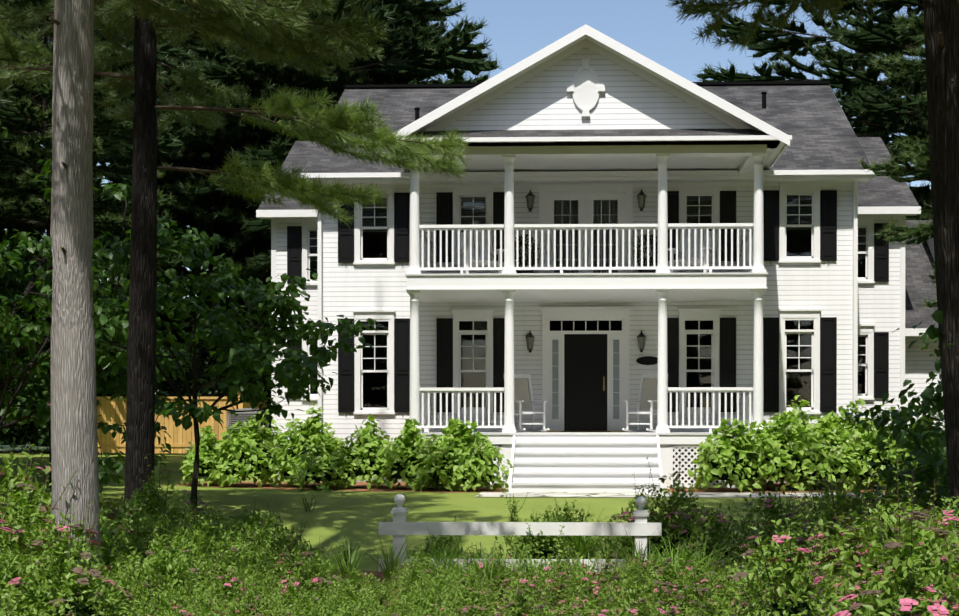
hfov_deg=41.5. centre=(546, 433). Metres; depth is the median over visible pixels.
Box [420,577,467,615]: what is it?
spirea bush
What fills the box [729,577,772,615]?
spirea bush
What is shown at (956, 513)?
flowering shrub
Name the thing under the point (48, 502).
spirea bush
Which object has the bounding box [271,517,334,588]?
spirea bush
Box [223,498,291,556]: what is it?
spirea bush
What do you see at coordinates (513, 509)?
seedling
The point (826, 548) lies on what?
spirea bush
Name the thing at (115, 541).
spirea bush
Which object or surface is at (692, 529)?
spirea bush
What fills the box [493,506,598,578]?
spirea bush
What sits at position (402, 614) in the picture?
spirea bush
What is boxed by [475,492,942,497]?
path
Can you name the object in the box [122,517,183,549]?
spirea bush
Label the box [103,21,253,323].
forest pine
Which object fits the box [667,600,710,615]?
spirea bush
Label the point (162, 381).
understory back
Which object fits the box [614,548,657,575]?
spirea bush
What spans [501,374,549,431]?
rocking chair
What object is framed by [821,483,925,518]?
spirea bush
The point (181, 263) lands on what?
understory back
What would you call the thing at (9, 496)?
spirea bush
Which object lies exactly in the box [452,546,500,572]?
daylily
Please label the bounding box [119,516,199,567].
spirea bush
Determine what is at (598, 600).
spirea bush
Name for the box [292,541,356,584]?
daylily
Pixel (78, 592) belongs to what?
spirea bush
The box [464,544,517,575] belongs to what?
daylily
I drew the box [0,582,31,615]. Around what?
spirea bush
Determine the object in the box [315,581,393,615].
spirea bush
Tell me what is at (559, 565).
spirea bush
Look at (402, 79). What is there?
forest pine
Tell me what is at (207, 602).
spirea bush
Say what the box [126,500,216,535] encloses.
spirea bush
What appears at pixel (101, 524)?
spirea bush
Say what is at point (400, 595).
spirea bush
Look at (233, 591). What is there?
spirea bush
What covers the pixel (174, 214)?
forest pine
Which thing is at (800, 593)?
spirea bush
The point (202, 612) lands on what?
spirea bush
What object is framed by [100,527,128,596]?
spirea bush
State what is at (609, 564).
spirea bush
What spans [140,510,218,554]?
spirea bush
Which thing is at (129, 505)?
spirea bush
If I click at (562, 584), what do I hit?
spirea bush
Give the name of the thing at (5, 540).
spirea bush
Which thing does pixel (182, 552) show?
spirea bush
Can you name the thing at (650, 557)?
daylily
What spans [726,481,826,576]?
spirea bush
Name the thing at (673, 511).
spirea bush
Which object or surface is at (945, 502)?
spirea bush
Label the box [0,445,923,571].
ground
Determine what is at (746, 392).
porch railings
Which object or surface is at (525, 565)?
daylily
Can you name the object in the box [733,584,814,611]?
spirea bush
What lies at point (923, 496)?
spirea bush
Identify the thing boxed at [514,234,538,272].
planter
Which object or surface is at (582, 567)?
spirea bush
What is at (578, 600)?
spirea bush
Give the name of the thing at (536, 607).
spirea bush
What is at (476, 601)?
spirea bush
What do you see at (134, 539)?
spirea bush
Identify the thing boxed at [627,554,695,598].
spirea bush
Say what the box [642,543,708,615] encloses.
spirea bush
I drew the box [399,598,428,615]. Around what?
spirea bush
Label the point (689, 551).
spirea bush
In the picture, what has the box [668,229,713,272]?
balcony chair
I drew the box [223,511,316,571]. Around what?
spirea bush
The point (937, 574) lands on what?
spirea bush
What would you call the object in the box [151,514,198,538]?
spirea bush
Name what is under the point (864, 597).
spirea bush
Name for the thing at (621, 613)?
spirea bush
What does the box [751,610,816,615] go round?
spirea bush
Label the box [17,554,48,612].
spirea bush
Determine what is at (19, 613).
spirea bush
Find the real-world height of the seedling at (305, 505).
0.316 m
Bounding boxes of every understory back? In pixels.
[46,183,203,324]
[93,246,226,396]
[97,184,254,381]
[217,254,268,391]
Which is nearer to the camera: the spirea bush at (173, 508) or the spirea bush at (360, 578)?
the spirea bush at (360, 578)
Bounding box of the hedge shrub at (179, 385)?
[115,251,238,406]
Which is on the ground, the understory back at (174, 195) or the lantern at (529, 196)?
the understory back at (174, 195)
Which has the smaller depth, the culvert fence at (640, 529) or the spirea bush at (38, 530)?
the spirea bush at (38, 530)
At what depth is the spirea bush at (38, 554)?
10.18 m
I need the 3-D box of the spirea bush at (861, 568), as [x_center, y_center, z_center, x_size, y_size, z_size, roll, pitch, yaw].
[2.455,1.068,9.483,1.252,1.215,1.310,0,0,13]
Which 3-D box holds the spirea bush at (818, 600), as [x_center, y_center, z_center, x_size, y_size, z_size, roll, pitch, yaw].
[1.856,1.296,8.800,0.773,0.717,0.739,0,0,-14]
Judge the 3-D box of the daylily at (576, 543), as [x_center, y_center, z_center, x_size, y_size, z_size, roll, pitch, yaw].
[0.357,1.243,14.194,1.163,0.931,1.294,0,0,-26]
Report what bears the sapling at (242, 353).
on the ground
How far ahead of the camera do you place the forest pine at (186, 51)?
43.94 m
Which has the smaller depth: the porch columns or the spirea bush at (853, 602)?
the spirea bush at (853, 602)
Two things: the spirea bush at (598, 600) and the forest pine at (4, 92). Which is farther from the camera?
the forest pine at (4, 92)
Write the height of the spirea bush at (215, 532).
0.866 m
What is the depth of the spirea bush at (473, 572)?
11.69 m
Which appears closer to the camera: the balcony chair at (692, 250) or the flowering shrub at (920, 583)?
the flowering shrub at (920, 583)
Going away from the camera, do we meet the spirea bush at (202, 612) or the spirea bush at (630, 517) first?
the spirea bush at (202, 612)
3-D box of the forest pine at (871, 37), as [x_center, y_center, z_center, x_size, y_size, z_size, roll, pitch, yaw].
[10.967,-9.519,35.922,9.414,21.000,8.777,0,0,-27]
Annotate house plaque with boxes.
[635,355,657,365]
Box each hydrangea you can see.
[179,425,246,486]
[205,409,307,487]
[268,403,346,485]
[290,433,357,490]
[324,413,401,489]
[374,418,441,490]
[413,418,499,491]
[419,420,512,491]
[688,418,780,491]
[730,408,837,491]
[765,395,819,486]
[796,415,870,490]
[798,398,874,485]
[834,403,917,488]
[872,407,944,487]
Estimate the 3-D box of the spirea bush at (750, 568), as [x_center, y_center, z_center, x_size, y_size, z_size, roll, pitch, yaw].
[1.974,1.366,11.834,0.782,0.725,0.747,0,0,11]
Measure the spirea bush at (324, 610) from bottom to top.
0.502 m
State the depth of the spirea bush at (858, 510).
13.76 m
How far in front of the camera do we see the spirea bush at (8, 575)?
9.03 m
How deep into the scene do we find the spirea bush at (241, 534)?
13.06 m
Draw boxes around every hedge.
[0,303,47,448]
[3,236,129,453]
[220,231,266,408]
[252,307,270,437]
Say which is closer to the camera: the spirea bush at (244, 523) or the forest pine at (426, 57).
the spirea bush at (244, 523)
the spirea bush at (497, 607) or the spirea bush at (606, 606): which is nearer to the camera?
the spirea bush at (606, 606)
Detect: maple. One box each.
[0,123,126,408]
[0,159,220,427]
[0,274,28,359]
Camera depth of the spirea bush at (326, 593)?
10.87 m
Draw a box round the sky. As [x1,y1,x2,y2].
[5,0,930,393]
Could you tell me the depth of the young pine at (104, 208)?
24.02 m
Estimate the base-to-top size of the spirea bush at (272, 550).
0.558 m
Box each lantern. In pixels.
[525,190,534,211]
[526,331,534,352]
[637,189,646,210]
[637,330,645,351]
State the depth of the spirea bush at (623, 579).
11.12 m
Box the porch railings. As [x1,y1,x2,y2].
[419,223,753,432]
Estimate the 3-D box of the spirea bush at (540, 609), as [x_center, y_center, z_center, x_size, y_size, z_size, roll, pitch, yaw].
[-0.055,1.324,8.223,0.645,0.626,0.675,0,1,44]
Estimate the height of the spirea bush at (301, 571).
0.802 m
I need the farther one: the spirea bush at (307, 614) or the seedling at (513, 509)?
the seedling at (513, 509)
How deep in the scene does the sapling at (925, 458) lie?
13.65 m
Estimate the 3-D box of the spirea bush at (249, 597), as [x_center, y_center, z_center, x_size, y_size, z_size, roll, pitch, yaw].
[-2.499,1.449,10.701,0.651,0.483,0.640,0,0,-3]
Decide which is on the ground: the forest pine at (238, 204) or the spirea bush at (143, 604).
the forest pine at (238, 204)
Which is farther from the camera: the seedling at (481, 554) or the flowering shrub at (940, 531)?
the seedling at (481, 554)
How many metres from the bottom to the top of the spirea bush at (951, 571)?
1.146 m
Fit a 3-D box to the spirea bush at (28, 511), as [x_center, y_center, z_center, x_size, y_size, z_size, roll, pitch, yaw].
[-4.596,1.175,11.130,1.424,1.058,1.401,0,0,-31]
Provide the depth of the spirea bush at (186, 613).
8.37 m
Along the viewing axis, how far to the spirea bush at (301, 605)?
9.60 m
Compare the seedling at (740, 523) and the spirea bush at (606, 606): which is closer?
the spirea bush at (606, 606)
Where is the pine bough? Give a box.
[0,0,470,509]
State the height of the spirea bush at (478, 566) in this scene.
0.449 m
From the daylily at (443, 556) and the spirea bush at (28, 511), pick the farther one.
the daylily at (443, 556)
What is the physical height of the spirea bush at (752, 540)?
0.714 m
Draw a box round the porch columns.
[407,153,766,432]
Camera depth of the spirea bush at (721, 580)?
10.43 m
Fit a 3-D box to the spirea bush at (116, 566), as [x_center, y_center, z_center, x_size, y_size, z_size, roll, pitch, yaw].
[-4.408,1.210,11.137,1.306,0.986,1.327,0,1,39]
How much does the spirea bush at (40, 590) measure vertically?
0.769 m
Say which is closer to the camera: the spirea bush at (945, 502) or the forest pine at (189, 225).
the spirea bush at (945, 502)
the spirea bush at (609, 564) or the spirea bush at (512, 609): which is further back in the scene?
the spirea bush at (609, 564)
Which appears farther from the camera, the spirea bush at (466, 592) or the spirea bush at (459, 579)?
the spirea bush at (459, 579)
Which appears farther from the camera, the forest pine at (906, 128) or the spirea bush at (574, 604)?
the forest pine at (906, 128)
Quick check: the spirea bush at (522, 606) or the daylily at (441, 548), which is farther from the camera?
the daylily at (441, 548)
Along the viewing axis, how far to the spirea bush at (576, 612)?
8.57 m
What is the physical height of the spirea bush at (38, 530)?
1.073 m
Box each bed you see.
[177,481,503,492]
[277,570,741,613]
[668,483,910,492]
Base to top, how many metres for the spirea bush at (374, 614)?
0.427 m
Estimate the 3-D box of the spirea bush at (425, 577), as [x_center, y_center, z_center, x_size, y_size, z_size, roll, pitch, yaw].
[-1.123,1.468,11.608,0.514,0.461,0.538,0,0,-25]
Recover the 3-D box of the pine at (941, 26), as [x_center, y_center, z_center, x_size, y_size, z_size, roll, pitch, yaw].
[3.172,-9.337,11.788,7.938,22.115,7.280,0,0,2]
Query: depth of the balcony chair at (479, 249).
25.97 m
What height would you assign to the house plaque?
0.240 m
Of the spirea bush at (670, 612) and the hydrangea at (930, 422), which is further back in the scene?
the hydrangea at (930, 422)
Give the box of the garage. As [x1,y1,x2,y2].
[905,220,944,437]
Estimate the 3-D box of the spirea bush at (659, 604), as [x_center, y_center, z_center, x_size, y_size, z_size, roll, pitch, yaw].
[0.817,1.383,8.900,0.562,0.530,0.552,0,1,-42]
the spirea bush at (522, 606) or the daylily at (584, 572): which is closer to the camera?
the spirea bush at (522, 606)
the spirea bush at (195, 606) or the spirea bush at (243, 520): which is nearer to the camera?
the spirea bush at (195, 606)
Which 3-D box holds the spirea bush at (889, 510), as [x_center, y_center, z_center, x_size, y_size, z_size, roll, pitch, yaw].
[2.604,0.981,9.449,1.430,1.388,1.496,0,0,-1]
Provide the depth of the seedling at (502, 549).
15.86 m
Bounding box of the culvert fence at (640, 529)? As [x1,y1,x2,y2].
[378,494,661,584]
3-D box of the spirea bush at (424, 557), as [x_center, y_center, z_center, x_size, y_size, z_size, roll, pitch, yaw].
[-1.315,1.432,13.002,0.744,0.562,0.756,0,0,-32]
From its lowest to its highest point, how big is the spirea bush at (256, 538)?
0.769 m
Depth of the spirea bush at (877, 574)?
8.82 m
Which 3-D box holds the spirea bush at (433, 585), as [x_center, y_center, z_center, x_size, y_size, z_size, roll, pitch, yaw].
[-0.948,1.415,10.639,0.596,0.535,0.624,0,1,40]
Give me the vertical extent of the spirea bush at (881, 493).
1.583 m
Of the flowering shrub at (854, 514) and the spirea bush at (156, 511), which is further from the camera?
the spirea bush at (156, 511)
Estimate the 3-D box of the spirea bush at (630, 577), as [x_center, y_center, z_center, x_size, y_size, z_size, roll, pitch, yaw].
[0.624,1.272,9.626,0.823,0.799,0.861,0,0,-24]
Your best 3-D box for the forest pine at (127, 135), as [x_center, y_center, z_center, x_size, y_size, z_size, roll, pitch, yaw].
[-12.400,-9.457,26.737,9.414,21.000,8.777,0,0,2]
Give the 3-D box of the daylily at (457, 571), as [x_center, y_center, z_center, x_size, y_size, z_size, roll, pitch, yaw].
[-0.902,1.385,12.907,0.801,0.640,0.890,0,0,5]
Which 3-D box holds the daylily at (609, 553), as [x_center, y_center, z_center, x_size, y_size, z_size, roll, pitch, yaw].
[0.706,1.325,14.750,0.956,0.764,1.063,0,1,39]
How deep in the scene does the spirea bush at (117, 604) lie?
8.63 m
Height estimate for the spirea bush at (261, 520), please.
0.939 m
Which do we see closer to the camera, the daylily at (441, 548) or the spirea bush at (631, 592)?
the spirea bush at (631, 592)
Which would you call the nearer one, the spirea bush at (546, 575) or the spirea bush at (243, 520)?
the spirea bush at (546, 575)
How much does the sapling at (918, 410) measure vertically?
3.124 m
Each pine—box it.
[0,0,181,487]
[0,0,196,275]
[0,84,18,107]
[1,0,220,352]
[6,20,192,354]
[47,0,392,579]
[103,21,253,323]
[104,1,371,385]
[158,0,502,276]
[158,20,257,302]
[164,0,403,353]
[170,5,293,287]
[178,0,492,148]
[187,11,404,372]
[221,7,450,258]
[666,0,958,516]
[694,0,930,193]
[805,0,932,219]
[841,0,931,211]
[856,0,958,309]
[899,84,925,125]
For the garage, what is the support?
on the ground
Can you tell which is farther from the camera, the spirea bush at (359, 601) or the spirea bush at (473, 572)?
the spirea bush at (473, 572)
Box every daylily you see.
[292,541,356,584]
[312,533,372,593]
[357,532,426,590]
[396,525,469,576]
[414,529,475,558]
[437,540,492,576]
[441,542,514,601]
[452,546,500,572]
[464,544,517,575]
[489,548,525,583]
[514,544,562,581]
[525,554,569,571]
[559,545,619,596]
[561,504,621,558]
[593,536,634,576]
[604,527,671,564]
[610,528,684,573]
[634,539,680,565]
[634,541,686,564]
[635,528,729,576]
[638,539,709,592]
[659,526,738,577]
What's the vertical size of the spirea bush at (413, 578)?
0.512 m
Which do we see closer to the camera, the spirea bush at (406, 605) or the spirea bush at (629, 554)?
the spirea bush at (406, 605)
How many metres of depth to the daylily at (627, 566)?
12.61 m
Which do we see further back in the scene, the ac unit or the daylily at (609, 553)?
the ac unit
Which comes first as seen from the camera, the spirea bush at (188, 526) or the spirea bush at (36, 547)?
the spirea bush at (36, 547)
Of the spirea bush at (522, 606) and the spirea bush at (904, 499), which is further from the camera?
the spirea bush at (904, 499)
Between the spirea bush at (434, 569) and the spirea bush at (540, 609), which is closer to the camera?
the spirea bush at (540, 609)
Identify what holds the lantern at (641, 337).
attached to the house
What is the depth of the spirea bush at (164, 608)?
9.51 m
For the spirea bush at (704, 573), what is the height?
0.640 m
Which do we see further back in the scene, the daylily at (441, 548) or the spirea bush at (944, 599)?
the daylily at (441, 548)
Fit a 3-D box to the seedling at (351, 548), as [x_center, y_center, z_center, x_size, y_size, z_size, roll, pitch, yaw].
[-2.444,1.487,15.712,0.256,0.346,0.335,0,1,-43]
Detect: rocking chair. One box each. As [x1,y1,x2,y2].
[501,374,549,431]
[622,374,670,431]
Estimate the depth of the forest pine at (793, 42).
42.67 m
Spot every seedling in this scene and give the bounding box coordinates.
[282,522,309,552]
[300,493,317,511]
[336,540,364,564]
[340,543,357,563]
[468,541,497,558]
[492,544,504,558]
[506,493,529,521]
[512,511,536,539]
[548,507,573,521]
[735,513,754,532]
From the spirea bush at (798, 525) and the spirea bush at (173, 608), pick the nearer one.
the spirea bush at (173, 608)
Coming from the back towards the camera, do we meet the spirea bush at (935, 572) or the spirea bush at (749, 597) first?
the spirea bush at (749, 597)
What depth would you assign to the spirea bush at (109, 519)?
13.46 m
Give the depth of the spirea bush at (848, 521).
11.75 m
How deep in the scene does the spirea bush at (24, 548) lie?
9.65 m
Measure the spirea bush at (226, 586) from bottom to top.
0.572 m
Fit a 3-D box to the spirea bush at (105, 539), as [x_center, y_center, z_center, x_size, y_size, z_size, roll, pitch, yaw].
[-4.282,1.153,10.672,1.436,1.084,1.459,0,0,21]
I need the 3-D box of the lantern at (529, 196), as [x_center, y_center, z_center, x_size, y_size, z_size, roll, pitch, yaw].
[-0.347,-4.949,26.868,0.210,0.470,0.231,0,0,2]
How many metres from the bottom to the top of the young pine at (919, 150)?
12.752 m
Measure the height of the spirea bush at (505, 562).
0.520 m
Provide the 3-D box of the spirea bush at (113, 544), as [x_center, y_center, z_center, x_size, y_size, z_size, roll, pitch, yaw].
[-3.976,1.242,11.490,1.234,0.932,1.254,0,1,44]
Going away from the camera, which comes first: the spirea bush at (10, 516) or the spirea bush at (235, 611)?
the spirea bush at (235, 611)
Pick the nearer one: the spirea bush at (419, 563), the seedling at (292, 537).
the spirea bush at (419, 563)
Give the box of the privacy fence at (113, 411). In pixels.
[96,393,266,452]
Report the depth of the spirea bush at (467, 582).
11.32 m
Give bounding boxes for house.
[256,24,920,492]
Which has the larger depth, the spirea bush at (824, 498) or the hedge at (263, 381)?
the hedge at (263, 381)
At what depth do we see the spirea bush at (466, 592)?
10.74 m
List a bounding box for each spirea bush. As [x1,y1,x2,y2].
[0,443,51,535]
[0,471,75,580]
[0,492,46,540]
[0,495,32,609]
[0,526,54,613]
[0,527,59,610]
[0,542,59,601]
[0,556,45,615]
[0,564,47,615]
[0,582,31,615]
[1,491,51,533]
[1,497,143,615]
[4,503,105,608]
[4,538,61,592]
[7,508,104,560]
[8,609,27,615]
[9,507,142,585]
[11,518,126,573]
[15,557,100,615]
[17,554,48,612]
[46,554,155,615]
[48,492,137,533]
[57,585,133,615]
[72,591,159,615]
[88,562,175,615]
[100,508,136,535]
[100,516,127,545]
[100,516,138,550]
[100,526,128,582]
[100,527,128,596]
[101,519,161,591]
[101,530,156,568]
[102,488,164,525]
[103,523,143,557]
[106,448,207,535]
[108,495,190,546]
[111,538,174,607]
[114,490,204,525]
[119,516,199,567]
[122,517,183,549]
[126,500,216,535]
[127,530,205,615]
[129,535,231,595]
[135,488,207,522]
[135,593,203,615]
[136,580,193,614]
[138,537,238,601]
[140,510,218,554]
[140,512,224,598]
[143,523,201,571]
[147,604,193,615]
[148,572,198,615]
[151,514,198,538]
[159,497,219,526]
[162,514,269,600]
[170,592,243,615]
[173,511,221,546]
[176,604,204,615]
[181,494,243,538]
[181,571,225,607]
[181,609,218,615]
[183,591,244,614]
[190,564,260,608]
[193,595,225,615]
[194,595,261,615]
[198,524,284,586]
[200,519,255,565]
[202,511,224,545]
[210,594,236,615]
[215,534,261,576]
[216,580,253,608]
[219,506,281,537]
[221,576,286,615]
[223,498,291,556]
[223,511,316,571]
[225,521,301,581]
[225,559,261,591]
[230,542,281,590]
[230,562,286,615]
[240,497,304,561]
[248,578,332,615]
[253,539,333,615]
[255,541,292,587]
[270,538,357,615]
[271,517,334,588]
[275,564,331,596]
[277,589,347,615]
[281,588,362,615]
[296,584,354,612]
[304,597,317,615]
[311,579,343,612]
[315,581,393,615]
[326,588,370,615]
[328,569,348,596]
[330,565,394,611]
[334,576,385,614]
[342,564,388,607]
[356,594,391,615]
[363,607,385,615]
[370,577,403,615]
[379,584,435,615]
[382,600,455,615]
[386,546,449,595]
[386,552,439,596]
[387,559,441,600]
[391,595,414,614]
[392,605,420,615]
[394,580,445,615]
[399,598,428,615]
[401,569,431,599]
[409,515,471,558]
[411,572,455,614]
[418,596,455,615]
[420,566,456,609]
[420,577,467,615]
[425,560,457,585]
[432,563,508,615]
[439,569,467,590]
[441,566,502,605]
[442,586,490,614]
[443,561,491,599]
[443,569,504,602]
[451,578,486,615]
[452,559,501,596]
[456,591,492,615]
[481,547,522,586]
[481,570,543,615]
[483,558,524,601]
[485,601,510,615]
[492,566,565,614]
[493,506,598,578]
[495,574,560,615]
[498,510,571,575]
[498,564,565,615]
[510,548,541,576]
[512,498,626,580]
[518,558,541,581]
[522,590,548,615]
[523,569,574,593]
[524,582,553,615]
[528,559,598,610]
[530,602,596,615]
[533,547,586,596]
[539,558,588,594]
[540,555,592,579]
[543,594,600,615]
[544,561,583,615]
[549,554,592,603]
[561,569,619,615]
[566,540,626,603]
[568,561,596,591]
[572,595,626,615]
[578,555,675,615]
[592,541,677,609]
[593,471,683,572]
[593,601,620,615]
[596,590,655,615]
[598,551,681,615]
[606,451,742,563]
[608,561,651,600]
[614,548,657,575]
[615,592,684,615]
[624,560,679,590]
[625,577,662,615]
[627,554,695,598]
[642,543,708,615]
[650,509,727,550]
[653,585,707,615]
[660,550,724,615]
[665,533,726,576]
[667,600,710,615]
[676,568,716,601]
[678,555,731,604]
[679,496,766,575]
[679,565,734,615]
[683,572,750,612]
[703,599,772,615]
[704,542,742,584]
[708,560,764,615]
[715,581,766,615]
[716,560,733,585]
[723,586,783,609]
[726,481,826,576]
[727,542,781,595]
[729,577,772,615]
[733,531,785,580]
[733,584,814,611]
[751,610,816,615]
[754,507,823,555]
[756,586,809,604]
[757,500,826,590]
[763,575,818,603]
[765,456,883,595]
[773,487,855,592]
[774,492,869,536]
[775,464,841,528]
[775,562,815,597]
[783,547,839,592]
[793,488,852,513]
[794,550,840,595]
[795,455,891,540]
[799,579,835,614]
[802,493,884,558]
[803,497,894,602]
[808,471,916,603]
[813,535,869,599]
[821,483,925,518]
[823,589,872,615]
[826,530,866,572]
[838,528,939,613]
[839,586,893,615]
[840,570,900,610]
[858,473,943,534]
[864,531,955,614]
[866,482,932,533]
[867,454,931,521]
[871,503,956,579]
[871,538,958,615]
[872,480,958,587]
[873,502,952,536]
[879,452,930,504]
[881,512,958,586]
[882,459,948,526]
[888,449,945,525]
[888,535,958,608]
[891,579,958,615]
[911,590,958,615]
[915,496,958,533]
[919,524,958,611]
[927,581,958,613]
[933,506,958,569]
[937,483,949,529]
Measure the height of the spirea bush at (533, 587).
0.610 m
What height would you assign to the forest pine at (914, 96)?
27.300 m
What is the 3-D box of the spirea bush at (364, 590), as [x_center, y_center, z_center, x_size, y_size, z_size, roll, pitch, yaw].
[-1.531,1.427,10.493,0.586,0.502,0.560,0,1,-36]
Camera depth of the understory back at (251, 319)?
40.47 m
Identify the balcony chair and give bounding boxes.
[457,230,503,272]
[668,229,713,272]
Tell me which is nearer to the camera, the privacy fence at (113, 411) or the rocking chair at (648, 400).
the rocking chair at (648, 400)
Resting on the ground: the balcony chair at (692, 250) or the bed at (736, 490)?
the bed at (736, 490)
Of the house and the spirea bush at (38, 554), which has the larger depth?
the house
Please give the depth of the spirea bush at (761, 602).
8.82 m
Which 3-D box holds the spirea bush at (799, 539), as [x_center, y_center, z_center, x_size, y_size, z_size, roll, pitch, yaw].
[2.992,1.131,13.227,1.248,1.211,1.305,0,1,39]
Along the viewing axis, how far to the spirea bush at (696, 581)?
10.96 m
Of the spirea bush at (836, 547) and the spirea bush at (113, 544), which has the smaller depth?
the spirea bush at (836, 547)
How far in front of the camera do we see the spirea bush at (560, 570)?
11.12 m
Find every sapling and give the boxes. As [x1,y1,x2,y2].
[0,234,379,510]
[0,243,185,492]
[845,310,954,520]
[862,332,947,483]
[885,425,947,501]
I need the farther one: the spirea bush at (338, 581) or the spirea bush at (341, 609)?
the spirea bush at (338, 581)
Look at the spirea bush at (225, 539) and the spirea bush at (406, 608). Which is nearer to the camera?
the spirea bush at (406, 608)
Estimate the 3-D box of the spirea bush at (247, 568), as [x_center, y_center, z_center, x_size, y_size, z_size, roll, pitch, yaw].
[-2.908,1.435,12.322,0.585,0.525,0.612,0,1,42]
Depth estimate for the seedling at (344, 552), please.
15.69 m
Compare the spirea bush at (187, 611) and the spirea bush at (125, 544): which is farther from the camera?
the spirea bush at (125, 544)
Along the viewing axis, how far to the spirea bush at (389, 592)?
11.37 m
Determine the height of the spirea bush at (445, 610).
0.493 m
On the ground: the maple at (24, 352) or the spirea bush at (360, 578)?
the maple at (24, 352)
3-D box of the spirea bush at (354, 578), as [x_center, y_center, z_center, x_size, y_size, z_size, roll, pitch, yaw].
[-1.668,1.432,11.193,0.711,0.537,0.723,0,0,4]
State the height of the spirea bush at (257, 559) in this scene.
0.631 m
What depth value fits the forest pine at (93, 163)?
43.04 m
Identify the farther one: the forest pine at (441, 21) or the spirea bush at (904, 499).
the forest pine at (441, 21)
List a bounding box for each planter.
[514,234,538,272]
[633,232,657,272]
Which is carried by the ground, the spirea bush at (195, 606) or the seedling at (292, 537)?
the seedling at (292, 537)
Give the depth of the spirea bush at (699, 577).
10.57 m
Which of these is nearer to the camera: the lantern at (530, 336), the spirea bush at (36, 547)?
the spirea bush at (36, 547)
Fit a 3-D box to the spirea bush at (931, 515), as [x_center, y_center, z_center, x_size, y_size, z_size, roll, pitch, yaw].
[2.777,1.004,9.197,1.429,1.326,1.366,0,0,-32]
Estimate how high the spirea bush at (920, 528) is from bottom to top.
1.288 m
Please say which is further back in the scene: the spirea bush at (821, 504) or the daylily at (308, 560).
the spirea bush at (821, 504)
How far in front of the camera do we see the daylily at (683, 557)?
12.55 m
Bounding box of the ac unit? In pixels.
[226,408,268,456]
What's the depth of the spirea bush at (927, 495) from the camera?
13.42 m
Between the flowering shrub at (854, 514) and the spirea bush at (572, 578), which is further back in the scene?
the spirea bush at (572, 578)
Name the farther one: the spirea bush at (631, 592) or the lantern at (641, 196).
the lantern at (641, 196)
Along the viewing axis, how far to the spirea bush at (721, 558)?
13.35 m

